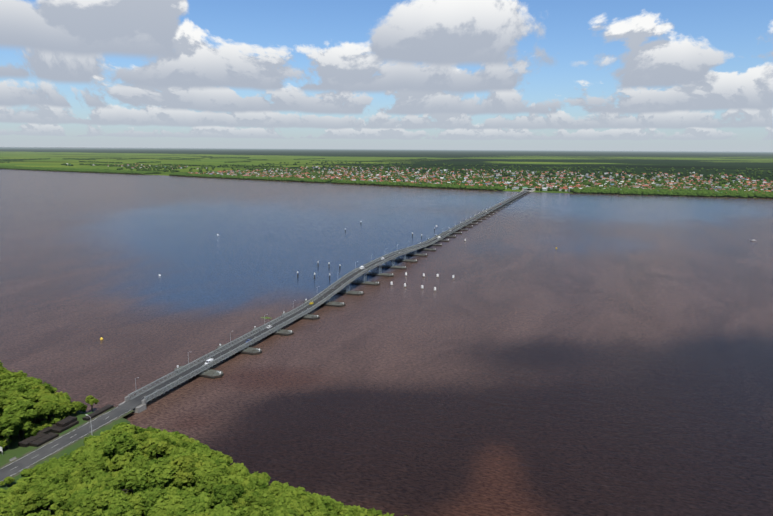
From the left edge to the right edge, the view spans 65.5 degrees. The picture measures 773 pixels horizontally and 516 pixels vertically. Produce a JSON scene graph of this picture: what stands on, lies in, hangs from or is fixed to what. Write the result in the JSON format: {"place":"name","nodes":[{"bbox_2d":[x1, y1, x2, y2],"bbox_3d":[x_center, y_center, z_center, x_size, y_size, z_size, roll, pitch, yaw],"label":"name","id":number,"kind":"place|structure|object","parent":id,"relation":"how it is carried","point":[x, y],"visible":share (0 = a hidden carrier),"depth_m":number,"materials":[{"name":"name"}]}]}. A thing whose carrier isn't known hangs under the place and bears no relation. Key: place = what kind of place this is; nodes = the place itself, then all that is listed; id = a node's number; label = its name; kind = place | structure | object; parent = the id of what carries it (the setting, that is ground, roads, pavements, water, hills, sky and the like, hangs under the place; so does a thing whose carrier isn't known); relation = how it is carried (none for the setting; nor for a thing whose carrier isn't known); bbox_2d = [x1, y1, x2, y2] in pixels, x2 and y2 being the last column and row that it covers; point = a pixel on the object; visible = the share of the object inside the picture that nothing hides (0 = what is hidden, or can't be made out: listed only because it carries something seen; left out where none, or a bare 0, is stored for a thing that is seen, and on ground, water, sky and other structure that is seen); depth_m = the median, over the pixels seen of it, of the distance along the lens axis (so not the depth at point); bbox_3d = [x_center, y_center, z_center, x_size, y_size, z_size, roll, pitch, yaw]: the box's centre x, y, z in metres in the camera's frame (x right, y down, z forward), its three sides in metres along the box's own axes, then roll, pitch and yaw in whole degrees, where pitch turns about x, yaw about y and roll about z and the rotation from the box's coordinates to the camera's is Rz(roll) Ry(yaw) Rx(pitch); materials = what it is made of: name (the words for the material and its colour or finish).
{"place":"outdoors","nodes":[
{"label":"outdoors","id":0,"kind":"place"},
{"bbox_2d":[0,399,141,481],"bbox_3d":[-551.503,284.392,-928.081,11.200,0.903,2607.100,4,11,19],"label":"approach road","id":1,"kind":"structure","parent":0,"point":[33,457],"depth_m":243.69,"materials":[{"name":"grey asphalt"}]},
{"bbox_2d":[0,402,219,515],"bbox_3d":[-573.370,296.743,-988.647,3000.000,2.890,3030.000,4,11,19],"label":"bank ground","id":2,"kind":"structure","parent":0,"point":[14,450],"depth_m":238.68,"materials":[{"name":"green plant"}]},
{"bbox_2d":[0,395,99,486],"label":"verge bushes","id":3,"kind":"object","parent":2,"relation":"on","point":[35,428],"depth_m":250.61,"materials":[{"name":"green plant"}]},
{"bbox_2d":[18,404,113,447],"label":"spare pontoon stack","id":4,"kind":"object","parent":2,"relation":"on","point":[44,436],"visible":0.94,"depth_m":251.08,"materials":[{"name":"grey concrete"}]},
{"bbox_2d":[0,360,405,515],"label":"bank trees","id":5,"kind":"object","parent":2,"relation":"on","point":[67,485],"depth_m":196.47,"materials":[{"name":"green plant"}]},
{"bbox_2d":[0,147,772,515],"bbox_3d":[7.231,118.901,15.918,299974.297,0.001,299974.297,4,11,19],"label":"river water","id":6,"kind":"structure","parent":0,"point":[610,355],"depth_m":397.64,"materials":[{"name":"brown liquid"}]},
{"bbox_2d":[174,192,530,378],"bbox_3d":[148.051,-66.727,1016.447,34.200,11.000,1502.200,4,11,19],"label":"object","id":7,"kind":"structure","parent":6,"relation":"in","point":[210,373],"depth_m":508.40,"materials":[{"name":"concrete"}]},
{"bbox_2d":[118,190,528,412],"bbox_3d":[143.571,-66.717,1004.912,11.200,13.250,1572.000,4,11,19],"label":"bridge","id":8,"kind":"structure","parent":7,"relation":"on","point":[155,390],"depth_m":389.36,"materials":[{"name":"concrete"}]},
{"bbox_2d":[135,189,522,394],"bbox_3d":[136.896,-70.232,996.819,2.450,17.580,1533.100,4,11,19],"label":"street lights","id":9,"kind":"object","parent":8,"relation":"on","point":[295,300],"visible":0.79,"depth_m":395.71,"materials":[{"name":"grey metal"}]},
{"bbox_2d":[0,147,772,198],"bbox_3d":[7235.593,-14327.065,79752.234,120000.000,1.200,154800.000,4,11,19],"label":"land","id":10,"kind":"structure","parent":0,"point":[720,161],"depth_m":7104.23,"materials":[{"name":"green plant"}]},
{"bbox_2d":[0,156,772,192],"bbox_3d":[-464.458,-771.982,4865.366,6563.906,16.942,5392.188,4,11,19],"label":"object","id":11,"kind":"object","parent":10,"relation":"on","point":[477,178],"visible":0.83,"depth_m":2719.52,"materials":[{"name":"green plant"}]},
{"bbox_2d":[0,165,772,197],"bbox_3d":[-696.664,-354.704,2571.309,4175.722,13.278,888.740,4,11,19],"label":"mangrove trees","id":12,"kind":"object","parent":10,"relation":"on","point":[691,192],"visible":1,"depth_m":1865.81,"materials":[{"name":"green plant"}]},
{"bbox_2d":[0,0,772,151],"label":"sky","id":13,"kind":"structure","parent":0,"point":[578,75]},
{"bbox_2d":[66,163,772,192],"bbox_3d":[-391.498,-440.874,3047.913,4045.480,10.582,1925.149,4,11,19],"label":"houses","id":14,"kind":"structure","parent":0,"point":[529,175],"depth_m":2406.85,"materials":[{"name":"grey"}]}
]}

